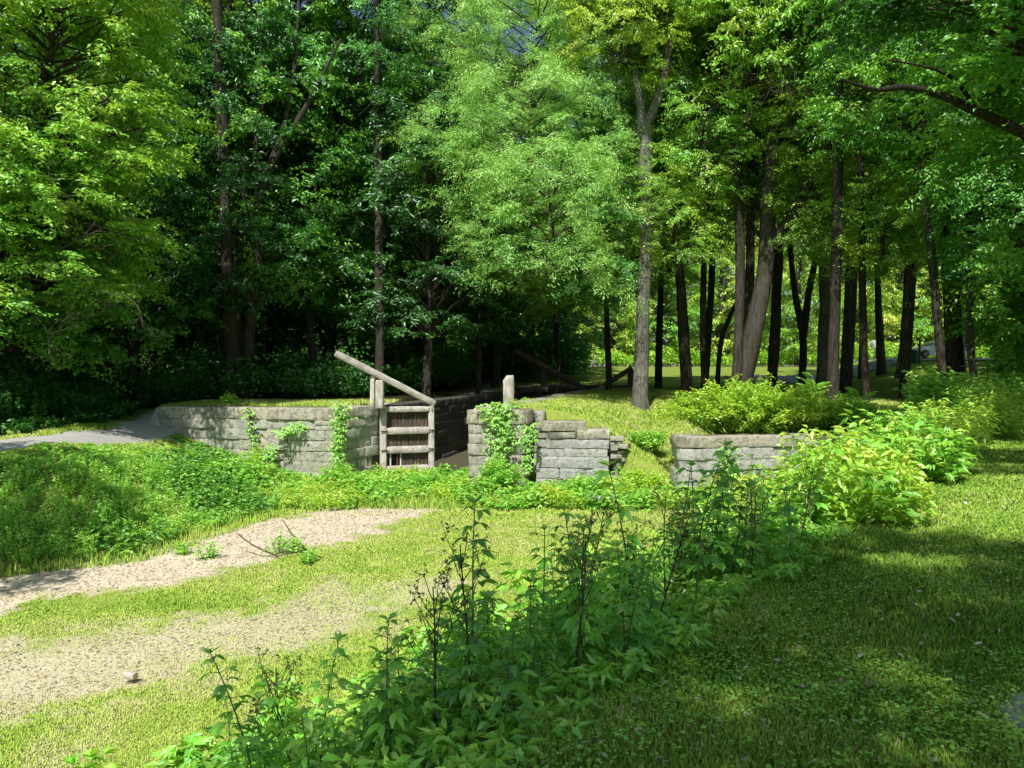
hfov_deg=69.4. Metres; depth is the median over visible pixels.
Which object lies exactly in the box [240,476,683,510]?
bank grass
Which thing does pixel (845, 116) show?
broadleaf tree
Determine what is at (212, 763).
tall weed
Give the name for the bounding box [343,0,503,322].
broadleaf tree
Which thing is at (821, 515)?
tall weed
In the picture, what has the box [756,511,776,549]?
tall weed
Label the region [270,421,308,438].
creeper
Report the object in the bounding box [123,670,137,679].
stone
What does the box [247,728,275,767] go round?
tall weed
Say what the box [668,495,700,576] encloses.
dry weed
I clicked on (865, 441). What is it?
tall weed
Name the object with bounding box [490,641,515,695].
tall weed
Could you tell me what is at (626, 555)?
tall weed
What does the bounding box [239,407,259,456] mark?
creeper
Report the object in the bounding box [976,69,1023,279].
woodland tree
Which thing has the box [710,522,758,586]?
tall weed
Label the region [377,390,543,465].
chamber wall
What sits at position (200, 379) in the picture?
undergrowth
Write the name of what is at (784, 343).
woodland tree
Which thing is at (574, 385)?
gate
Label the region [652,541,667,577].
tall weed
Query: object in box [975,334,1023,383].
undergrowth
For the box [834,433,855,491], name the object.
tall weed
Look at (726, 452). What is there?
creeper
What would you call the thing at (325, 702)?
tall weed
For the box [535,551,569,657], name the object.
tall weed
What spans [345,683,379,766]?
tall weed
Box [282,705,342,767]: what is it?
tall weed
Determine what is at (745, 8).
woodland tree
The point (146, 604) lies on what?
bed grass
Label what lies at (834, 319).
woodland tree
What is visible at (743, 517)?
dry weed
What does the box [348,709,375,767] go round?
tall weed
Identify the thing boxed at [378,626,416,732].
dry weed
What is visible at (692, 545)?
tall weed
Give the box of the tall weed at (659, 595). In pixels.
[637,559,668,623]
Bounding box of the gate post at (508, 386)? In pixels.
[503,375,513,408]
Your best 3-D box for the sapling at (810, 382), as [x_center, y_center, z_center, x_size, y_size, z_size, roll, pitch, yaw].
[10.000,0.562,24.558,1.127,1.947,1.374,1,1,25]
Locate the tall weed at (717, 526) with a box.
[690,484,736,594]
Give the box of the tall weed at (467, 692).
[437,599,492,726]
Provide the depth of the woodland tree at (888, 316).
90.77 m
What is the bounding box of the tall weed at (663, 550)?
[625,515,682,608]
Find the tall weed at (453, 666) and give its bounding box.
[446,629,494,731]
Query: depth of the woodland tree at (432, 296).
35.21 m
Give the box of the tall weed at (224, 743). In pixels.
[207,694,249,767]
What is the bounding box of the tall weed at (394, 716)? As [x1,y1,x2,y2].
[361,612,413,760]
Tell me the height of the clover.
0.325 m
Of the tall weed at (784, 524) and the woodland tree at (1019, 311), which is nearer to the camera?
the tall weed at (784, 524)
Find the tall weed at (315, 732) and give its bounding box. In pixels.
[297,716,333,767]
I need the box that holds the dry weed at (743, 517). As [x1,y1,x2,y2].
[726,475,755,571]
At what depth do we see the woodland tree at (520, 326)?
58.48 m
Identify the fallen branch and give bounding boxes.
[237,520,323,557]
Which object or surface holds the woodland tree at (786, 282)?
on the ground at (142, 425)
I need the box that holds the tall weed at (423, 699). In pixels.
[408,598,455,720]
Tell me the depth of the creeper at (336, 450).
24.83 m
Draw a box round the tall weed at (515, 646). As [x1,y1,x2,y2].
[486,635,531,712]
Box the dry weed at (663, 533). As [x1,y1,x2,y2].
[644,478,685,603]
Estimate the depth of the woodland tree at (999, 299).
36.46 m
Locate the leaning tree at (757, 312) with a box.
[682,0,896,400]
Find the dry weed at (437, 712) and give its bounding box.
[401,559,460,742]
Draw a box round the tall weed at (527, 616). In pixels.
[505,614,528,712]
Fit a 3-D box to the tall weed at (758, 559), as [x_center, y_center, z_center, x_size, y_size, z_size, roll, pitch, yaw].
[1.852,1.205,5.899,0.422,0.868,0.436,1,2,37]
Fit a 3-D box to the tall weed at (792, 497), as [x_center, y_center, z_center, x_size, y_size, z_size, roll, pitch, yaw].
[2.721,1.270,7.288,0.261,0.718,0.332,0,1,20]
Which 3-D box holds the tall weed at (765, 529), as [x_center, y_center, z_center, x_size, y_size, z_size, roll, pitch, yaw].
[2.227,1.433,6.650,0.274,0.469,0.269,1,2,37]
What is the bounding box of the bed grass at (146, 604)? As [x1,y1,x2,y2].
[0,422,748,767]
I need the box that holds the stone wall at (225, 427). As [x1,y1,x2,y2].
[158,405,380,476]
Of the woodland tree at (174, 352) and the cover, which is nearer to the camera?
the cover
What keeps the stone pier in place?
on the ground at (142, 425)
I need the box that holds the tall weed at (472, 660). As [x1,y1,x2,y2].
[443,631,478,725]
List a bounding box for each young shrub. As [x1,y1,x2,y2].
[219,391,237,405]
[626,426,668,451]
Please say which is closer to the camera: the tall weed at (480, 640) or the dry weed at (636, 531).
the tall weed at (480, 640)
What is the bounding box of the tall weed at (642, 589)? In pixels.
[624,546,655,645]
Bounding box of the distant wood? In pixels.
[23,120,984,368]
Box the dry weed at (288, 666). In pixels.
[247,647,307,759]
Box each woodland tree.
[0,31,153,385]
[0,107,109,366]
[1,0,266,399]
[2,3,119,368]
[7,134,48,368]
[33,73,106,365]
[76,0,253,380]
[85,139,203,365]
[86,338,145,364]
[106,0,342,397]
[116,80,216,376]
[120,284,213,364]
[120,310,217,363]
[133,10,359,376]
[141,322,217,367]
[147,0,439,394]
[161,155,320,354]
[161,284,305,358]
[163,75,365,394]
[232,9,392,390]
[254,100,412,356]
[254,324,307,363]
[255,94,411,357]
[278,0,486,390]
[292,181,375,359]
[307,53,538,397]
[313,19,530,387]
[340,185,466,358]
[355,204,462,353]
[405,152,553,377]
[406,250,545,379]
[415,37,578,387]
[487,156,592,375]
[490,158,580,372]
[504,107,638,384]
[521,306,601,335]
[531,276,622,373]
[571,199,667,365]
[577,203,672,365]
[612,242,699,365]
[614,0,851,392]
[615,220,726,353]
[634,50,761,387]
[656,179,789,365]
[677,0,955,399]
[691,218,814,354]
[730,213,869,365]
[770,6,1002,398]
[780,248,897,365]
[789,216,927,360]
[797,62,942,387]
[840,231,975,349]
[867,226,965,346]
[890,157,993,373]
[898,263,993,346]
[912,29,1023,367]
[914,173,1006,347]
[934,77,1023,386]
[963,239,1023,353]
[965,188,1023,382]
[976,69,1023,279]
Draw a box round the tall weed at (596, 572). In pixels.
[586,562,608,584]
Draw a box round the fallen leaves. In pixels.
[523,451,1023,765]
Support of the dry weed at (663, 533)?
on the ground at (142, 425)
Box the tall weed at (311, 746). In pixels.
[297,728,325,767]
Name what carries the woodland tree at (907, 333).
on the ground at (142, 425)
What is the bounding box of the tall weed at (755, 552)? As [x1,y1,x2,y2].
[737,524,763,567]
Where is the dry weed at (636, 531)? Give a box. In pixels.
[611,513,650,617]
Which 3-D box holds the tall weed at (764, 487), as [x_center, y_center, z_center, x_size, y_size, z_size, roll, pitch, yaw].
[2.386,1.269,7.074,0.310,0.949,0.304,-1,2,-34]
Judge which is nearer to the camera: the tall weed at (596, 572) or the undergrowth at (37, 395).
the tall weed at (596, 572)
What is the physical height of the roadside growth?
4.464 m
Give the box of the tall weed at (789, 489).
[780,474,797,509]
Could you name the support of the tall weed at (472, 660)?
on the ground at (142, 425)
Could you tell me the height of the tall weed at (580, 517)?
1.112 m
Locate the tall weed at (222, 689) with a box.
[194,646,282,767]
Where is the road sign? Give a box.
[870,340,875,360]
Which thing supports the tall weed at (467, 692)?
on the ground at (142, 425)
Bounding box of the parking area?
[853,358,1001,367]
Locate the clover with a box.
[509,462,1023,767]
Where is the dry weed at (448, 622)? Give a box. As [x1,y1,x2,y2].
[430,595,469,655]
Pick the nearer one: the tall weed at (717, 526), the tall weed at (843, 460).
the tall weed at (717, 526)
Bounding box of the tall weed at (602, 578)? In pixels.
[586,573,613,639]
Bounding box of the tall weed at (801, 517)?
[797,503,810,531]
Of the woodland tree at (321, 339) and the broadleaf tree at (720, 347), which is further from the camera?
the woodland tree at (321, 339)
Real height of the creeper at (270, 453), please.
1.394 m
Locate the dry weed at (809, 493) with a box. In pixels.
[794,452,827,552]
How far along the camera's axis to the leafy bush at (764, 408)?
23.22 m
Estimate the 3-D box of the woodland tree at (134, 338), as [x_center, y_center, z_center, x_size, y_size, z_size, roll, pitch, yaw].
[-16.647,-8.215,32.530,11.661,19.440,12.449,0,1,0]
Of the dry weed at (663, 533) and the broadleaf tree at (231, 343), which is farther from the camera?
the broadleaf tree at (231, 343)
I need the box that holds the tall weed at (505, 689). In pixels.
[471,620,538,741]
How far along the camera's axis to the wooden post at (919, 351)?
56.90 m
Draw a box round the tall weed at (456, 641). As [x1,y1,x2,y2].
[447,608,491,683]
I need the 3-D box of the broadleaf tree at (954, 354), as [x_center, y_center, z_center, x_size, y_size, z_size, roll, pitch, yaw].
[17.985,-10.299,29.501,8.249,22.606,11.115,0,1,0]
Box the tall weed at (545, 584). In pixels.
[516,524,568,645]
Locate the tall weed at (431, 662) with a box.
[414,622,456,725]
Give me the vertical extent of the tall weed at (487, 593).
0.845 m
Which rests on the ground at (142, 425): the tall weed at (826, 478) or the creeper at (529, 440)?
the tall weed at (826, 478)
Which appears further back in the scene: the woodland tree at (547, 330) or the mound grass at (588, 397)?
the woodland tree at (547, 330)
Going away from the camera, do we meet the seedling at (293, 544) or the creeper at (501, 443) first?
the seedling at (293, 544)
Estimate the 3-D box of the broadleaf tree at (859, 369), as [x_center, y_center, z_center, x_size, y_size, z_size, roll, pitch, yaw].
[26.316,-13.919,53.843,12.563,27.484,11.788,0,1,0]
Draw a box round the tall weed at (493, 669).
[472,656,501,713]
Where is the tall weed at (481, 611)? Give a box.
[452,602,500,705]
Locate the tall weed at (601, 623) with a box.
[550,548,611,648]
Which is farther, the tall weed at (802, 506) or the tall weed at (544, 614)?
the tall weed at (802, 506)
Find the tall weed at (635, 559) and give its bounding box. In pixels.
[628,535,646,604]
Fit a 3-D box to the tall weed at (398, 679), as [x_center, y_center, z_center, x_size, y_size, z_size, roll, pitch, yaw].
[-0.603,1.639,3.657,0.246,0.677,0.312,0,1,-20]
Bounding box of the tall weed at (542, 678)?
[524,630,555,691]
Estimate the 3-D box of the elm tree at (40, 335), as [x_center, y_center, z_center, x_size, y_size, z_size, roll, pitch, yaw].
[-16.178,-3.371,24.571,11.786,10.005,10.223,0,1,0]
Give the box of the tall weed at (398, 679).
[368,647,416,754]
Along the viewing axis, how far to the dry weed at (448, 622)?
4.74 m
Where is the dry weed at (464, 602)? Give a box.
[433,520,496,730]
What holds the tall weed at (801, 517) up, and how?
on the ground at (142, 425)
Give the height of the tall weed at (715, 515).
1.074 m
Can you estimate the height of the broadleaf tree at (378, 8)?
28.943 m
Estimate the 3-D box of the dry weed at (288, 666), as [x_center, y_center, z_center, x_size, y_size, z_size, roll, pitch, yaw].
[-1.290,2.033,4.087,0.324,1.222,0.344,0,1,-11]
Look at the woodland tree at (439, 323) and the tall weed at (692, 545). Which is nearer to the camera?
the tall weed at (692, 545)
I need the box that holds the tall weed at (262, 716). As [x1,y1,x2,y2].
[252,680,299,767]
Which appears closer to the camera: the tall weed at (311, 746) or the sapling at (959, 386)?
the tall weed at (311, 746)
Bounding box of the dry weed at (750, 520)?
[738,486,768,578]
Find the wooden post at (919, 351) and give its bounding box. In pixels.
[918,340,920,362]
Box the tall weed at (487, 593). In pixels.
[474,590,508,717]
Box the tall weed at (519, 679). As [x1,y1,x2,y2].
[497,575,561,694]
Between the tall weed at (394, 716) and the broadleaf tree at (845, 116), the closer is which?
the tall weed at (394, 716)
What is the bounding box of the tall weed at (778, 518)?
[770,492,787,539]
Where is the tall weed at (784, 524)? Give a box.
[769,487,799,539]
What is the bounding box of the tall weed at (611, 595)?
[595,540,647,661]
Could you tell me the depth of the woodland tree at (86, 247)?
42.49 m
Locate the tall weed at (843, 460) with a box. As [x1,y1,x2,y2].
[834,439,853,499]
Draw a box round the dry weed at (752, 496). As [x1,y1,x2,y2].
[738,479,762,522]
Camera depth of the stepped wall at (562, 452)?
23.91 m
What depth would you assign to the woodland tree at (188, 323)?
53.81 m
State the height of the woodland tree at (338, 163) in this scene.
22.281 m
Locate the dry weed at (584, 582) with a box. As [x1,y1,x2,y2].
[552,512,616,679]
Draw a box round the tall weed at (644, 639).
[603,557,658,663]
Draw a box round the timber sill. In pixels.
[514,386,547,392]
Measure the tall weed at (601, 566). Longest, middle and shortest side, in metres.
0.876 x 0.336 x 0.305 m
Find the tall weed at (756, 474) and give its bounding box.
[747,469,778,520]
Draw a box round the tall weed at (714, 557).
[674,446,743,604]
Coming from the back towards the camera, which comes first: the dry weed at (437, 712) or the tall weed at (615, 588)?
the tall weed at (615, 588)
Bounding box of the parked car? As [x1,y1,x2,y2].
[912,341,966,357]
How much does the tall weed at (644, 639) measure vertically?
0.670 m
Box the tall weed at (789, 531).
[763,486,816,560]
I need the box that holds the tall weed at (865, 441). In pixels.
[851,429,868,482]
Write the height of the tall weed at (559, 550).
1.116 m
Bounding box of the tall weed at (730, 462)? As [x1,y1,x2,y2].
[673,440,736,562]
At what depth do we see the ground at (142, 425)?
12.83 m
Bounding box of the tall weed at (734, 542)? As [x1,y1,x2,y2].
[731,517,752,570]
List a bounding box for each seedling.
[169,536,198,554]
[189,541,225,559]
[260,529,293,556]
[283,532,306,553]
[298,546,320,564]
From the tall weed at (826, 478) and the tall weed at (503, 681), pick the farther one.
the tall weed at (826, 478)
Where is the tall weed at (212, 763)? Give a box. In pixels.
[202,758,219,767]
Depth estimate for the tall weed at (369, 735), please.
4.04 m
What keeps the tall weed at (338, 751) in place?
on the ground at (142, 425)
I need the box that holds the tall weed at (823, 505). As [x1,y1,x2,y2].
[795,436,842,523]
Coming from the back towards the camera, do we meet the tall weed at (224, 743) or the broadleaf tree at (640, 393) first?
the broadleaf tree at (640, 393)
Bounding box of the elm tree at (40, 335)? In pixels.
[0,149,176,399]
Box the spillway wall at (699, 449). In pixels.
[670,432,860,494]
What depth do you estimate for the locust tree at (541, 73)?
32.82 m
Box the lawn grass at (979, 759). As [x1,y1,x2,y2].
[515,419,1023,767]
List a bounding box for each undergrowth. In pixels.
[0,353,171,435]
[13,315,485,404]
[353,331,602,379]
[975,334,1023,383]
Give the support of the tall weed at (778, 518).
on the ground at (142, 425)
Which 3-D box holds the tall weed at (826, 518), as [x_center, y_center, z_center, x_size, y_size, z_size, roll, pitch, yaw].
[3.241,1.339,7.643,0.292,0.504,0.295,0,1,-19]
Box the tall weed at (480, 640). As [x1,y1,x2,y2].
[442,495,498,731]
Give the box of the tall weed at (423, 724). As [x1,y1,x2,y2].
[421,665,456,735]
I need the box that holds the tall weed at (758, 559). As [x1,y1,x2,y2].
[711,482,771,574]
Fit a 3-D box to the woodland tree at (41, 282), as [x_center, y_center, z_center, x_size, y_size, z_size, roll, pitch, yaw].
[-25.350,-7.826,38.733,10.757,18.471,11.210,0,1,0]
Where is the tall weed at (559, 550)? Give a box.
[548,505,609,665]
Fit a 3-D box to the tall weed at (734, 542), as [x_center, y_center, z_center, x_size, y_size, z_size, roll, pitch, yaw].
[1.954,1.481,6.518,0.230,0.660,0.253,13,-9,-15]
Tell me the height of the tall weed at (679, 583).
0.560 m
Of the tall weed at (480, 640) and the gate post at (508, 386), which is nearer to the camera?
the tall weed at (480, 640)
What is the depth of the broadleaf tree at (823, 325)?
40.70 m
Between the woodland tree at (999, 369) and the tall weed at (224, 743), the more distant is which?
the woodland tree at (999, 369)
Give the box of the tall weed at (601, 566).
[586,563,607,648]
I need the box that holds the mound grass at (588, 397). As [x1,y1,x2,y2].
[159,387,956,477]
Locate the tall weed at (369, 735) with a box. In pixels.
[365,696,403,755]
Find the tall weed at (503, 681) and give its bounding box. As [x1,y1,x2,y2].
[493,640,530,710]
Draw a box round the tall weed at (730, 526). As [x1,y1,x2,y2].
[698,468,755,580]
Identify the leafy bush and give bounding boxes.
[310,457,375,488]
[401,467,459,488]
[474,452,526,495]
[555,473,597,489]
[620,467,668,489]
[650,372,853,434]
[808,391,886,433]
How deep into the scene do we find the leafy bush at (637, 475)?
22.66 m
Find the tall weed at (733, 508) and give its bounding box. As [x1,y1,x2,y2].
[702,474,746,574]
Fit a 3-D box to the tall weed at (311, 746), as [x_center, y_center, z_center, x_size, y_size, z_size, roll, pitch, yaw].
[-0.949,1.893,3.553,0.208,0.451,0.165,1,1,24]
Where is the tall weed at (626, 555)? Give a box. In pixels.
[613,545,650,613]
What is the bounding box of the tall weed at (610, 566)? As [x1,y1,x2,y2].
[580,563,611,659]
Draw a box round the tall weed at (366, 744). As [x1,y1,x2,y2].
[356,703,397,767]
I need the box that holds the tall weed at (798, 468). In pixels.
[786,434,826,528]
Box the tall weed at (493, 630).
[475,590,507,678]
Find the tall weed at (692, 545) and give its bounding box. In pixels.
[668,461,721,578]
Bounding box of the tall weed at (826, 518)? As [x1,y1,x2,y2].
[811,490,840,522]
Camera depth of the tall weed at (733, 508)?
5.69 m
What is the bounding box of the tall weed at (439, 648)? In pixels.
[415,603,466,752]
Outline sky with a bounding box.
[3,0,892,368]
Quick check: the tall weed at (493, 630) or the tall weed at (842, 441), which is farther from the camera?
the tall weed at (842, 441)
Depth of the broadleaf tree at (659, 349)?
44.54 m
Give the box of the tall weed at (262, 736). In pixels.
[232,692,269,767]
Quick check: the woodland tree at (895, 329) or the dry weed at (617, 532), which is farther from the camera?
the woodland tree at (895, 329)
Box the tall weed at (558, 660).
[533,648,563,685]
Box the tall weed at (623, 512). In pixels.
[593,460,659,603]
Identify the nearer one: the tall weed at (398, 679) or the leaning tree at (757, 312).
the tall weed at (398, 679)
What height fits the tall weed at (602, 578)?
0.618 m
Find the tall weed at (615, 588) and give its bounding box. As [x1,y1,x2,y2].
[601,543,636,635]
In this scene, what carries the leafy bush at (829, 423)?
on the ground at (142, 425)
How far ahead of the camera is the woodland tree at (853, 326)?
43.94 m
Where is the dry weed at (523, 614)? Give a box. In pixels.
[511,597,541,635]
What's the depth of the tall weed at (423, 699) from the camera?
4.02 m
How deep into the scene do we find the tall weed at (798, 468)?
7.51 m
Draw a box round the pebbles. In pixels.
[3,508,408,702]
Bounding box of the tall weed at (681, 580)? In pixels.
[665,512,692,591]
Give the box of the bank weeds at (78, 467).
[0,436,313,568]
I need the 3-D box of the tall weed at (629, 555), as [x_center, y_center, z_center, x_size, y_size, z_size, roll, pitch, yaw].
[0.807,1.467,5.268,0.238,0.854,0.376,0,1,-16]
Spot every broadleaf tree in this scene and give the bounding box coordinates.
[31,1,212,376]
[35,0,262,382]
[113,0,316,399]
[174,0,389,398]
[232,0,477,396]
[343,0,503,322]
[474,82,674,389]
[528,0,753,410]
[573,0,799,398]
[599,25,727,388]
[613,12,797,397]
[650,0,847,326]
[707,0,883,388]
[715,302,734,388]
[734,47,906,388]
[745,70,902,392]
[771,0,963,400]
[782,84,903,392]
[786,0,1023,401]
[813,160,940,375]
[822,228,860,378]
[842,117,964,378]
[843,12,1023,384]
[844,3,1023,381]
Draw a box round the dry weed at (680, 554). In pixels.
[669,515,693,601]
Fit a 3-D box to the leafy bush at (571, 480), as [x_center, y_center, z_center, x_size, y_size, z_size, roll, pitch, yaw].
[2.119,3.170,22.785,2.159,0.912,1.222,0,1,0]
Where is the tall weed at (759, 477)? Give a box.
[744,453,780,526]
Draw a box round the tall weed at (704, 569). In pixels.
[701,555,715,582]
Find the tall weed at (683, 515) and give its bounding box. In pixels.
[653,462,704,594]
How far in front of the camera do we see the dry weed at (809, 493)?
6.44 m
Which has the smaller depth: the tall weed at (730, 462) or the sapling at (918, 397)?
the tall weed at (730, 462)
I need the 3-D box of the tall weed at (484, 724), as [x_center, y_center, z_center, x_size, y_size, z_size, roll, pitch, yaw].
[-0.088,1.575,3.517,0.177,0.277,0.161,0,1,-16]
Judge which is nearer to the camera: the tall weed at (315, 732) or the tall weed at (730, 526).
the tall weed at (315, 732)
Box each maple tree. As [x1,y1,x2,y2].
[0,0,227,354]
[793,0,1023,298]
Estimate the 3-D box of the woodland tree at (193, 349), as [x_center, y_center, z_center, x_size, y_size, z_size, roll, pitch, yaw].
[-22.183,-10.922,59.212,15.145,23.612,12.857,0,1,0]
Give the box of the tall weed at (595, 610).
[554,522,610,661]
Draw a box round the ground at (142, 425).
[0,359,1023,767]
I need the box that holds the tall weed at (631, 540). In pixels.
[621,538,658,592]
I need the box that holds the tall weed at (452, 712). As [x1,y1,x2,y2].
[439,681,469,741]
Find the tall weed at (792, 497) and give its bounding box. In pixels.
[775,476,800,528]
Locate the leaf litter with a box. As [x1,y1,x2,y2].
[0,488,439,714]
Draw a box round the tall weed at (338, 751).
[318,714,353,767]
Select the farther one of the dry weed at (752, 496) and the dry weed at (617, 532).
the dry weed at (752, 496)
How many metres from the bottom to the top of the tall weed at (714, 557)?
1.223 m
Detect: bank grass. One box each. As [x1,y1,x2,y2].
[0,453,324,577]
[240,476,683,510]
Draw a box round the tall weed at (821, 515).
[799,484,825,522]
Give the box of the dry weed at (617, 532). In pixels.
[572,492,623,618]
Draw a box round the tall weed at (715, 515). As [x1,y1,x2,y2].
[685,469,732,583]
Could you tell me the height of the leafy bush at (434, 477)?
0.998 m
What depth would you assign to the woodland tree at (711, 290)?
45.60 m
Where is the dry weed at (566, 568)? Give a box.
[560,534,600,656]
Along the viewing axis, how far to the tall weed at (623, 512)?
5.12 m
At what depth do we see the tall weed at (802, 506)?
7.74 m
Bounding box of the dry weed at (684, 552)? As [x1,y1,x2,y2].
[670,511,701,598]
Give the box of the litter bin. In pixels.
[911,350,917,362]
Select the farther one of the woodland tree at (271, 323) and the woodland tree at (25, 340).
the woodland tree at (271, 323)
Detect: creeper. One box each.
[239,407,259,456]
[261,443,282,466]
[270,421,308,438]
[326,401,358,474]
[474,401,523,469]
[514,422,540,476]
[716,447,740,479]
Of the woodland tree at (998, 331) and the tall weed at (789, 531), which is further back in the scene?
the woodland tree at (998, 331)
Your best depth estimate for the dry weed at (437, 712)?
3.88 m
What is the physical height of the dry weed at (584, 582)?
0.984 m
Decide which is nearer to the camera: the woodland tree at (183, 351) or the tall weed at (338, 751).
the tall weed at (338, 751)
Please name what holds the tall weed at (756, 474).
on the ground at (142, 425)
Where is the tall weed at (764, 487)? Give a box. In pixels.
[748,466,777,536]
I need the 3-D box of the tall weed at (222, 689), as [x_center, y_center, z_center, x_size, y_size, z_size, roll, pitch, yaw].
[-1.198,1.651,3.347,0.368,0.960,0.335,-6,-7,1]
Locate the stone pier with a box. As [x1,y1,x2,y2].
[467,390,589,484]
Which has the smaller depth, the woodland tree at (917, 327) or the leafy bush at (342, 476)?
the leafy bush at (342, 476)
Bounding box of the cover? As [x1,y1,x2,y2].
[151,496,886,767]
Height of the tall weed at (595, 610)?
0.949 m
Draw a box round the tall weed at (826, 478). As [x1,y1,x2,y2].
[811,470,835,518]
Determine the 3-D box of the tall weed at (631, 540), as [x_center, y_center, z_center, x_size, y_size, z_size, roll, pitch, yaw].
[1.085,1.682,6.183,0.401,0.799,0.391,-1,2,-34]
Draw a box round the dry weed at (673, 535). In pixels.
[665,507,689,590]
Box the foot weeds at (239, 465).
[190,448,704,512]
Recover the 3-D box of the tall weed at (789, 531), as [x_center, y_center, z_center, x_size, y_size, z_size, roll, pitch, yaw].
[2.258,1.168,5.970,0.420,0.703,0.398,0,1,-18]
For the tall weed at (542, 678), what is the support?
on the ground at (142, 425)
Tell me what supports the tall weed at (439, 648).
on the ground at (142, 425)
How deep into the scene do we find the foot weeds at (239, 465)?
22.10 m
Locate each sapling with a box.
[506,397,533,408]
[796,372,831,427]
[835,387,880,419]
[906,396,950,412]
[938,384,987,404]
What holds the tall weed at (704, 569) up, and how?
on the ground at (142, 425)
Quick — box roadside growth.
[589,339,992,365]
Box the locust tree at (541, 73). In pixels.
[373,0,679,393]
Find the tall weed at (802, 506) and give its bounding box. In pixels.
[792,476,816,524]
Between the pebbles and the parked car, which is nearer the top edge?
the parked car
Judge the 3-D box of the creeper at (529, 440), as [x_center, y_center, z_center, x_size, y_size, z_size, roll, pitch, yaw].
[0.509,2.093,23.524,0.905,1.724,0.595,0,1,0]
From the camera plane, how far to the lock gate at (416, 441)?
27.62 m
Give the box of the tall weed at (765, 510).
[739,487,774,552]
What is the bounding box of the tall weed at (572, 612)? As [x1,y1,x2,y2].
[565,539,606,645]
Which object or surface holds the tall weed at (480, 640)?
on the ground at (142, 425)
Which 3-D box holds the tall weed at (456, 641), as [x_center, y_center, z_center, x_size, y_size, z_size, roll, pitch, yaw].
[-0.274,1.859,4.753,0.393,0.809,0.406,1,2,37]
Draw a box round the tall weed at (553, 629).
[536,597,568,668]
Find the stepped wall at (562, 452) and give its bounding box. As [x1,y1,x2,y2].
[536,420,630,484]
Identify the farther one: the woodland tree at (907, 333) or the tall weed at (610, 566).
the woodland tree at (907, 333)
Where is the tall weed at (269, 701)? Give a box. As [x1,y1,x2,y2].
[248,663,317,766]
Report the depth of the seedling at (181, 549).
15.98 m
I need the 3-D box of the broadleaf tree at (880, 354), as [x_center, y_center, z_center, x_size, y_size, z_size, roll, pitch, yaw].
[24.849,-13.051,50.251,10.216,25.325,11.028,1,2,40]
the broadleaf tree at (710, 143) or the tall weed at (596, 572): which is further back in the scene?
the broadleaf tree at (710, 143)
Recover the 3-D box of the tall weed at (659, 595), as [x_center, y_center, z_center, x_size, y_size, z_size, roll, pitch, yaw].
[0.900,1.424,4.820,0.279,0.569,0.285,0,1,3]
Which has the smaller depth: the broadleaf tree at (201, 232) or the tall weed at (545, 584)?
the tall weed at (545, 584)
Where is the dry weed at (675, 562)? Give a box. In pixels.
[659,494,708,623]
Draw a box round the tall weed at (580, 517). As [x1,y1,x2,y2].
[543,514,593,666]
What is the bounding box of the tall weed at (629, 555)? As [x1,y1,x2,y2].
[609,534,639,630]
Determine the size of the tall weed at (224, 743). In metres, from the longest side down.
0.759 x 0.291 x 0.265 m
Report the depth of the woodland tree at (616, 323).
99.57 m
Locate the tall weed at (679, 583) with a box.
[668,545,709,591]
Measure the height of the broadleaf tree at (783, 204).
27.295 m
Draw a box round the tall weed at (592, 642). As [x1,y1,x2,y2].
[570,610,603,673]
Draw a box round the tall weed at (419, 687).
[376,652,432,751]
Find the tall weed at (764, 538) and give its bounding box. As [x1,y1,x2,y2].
[734,480,778,568]
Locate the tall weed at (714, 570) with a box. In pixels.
[690,499,736,587]
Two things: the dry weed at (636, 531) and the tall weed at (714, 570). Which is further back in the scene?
the tall weed at (714, 570)
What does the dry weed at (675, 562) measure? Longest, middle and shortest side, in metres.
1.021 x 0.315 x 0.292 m
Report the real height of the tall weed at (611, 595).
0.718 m
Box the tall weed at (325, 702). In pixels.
[292,632,352,767]
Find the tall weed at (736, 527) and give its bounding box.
[728,511,747,566]
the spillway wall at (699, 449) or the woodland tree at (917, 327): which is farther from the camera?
the woodland tree at (917, 327)
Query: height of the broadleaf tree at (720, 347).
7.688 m
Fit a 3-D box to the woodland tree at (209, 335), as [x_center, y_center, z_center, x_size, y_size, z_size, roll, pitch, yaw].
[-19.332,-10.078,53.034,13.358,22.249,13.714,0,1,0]
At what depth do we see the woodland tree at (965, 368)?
45.77 m
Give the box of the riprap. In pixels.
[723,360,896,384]
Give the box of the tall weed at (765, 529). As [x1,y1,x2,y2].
[747,517,770,555]
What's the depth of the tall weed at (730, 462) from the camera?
5.88 m
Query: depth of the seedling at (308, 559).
15.05 m
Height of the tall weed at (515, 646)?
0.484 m
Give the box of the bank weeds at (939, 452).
[61,366,1023,767]
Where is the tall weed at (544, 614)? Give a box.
[519,602,552,681]
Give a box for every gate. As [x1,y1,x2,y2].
[334,351,435,472]
[514,349,587,395]
[596,366,633,387]
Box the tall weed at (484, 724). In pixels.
[476,686,510,730]

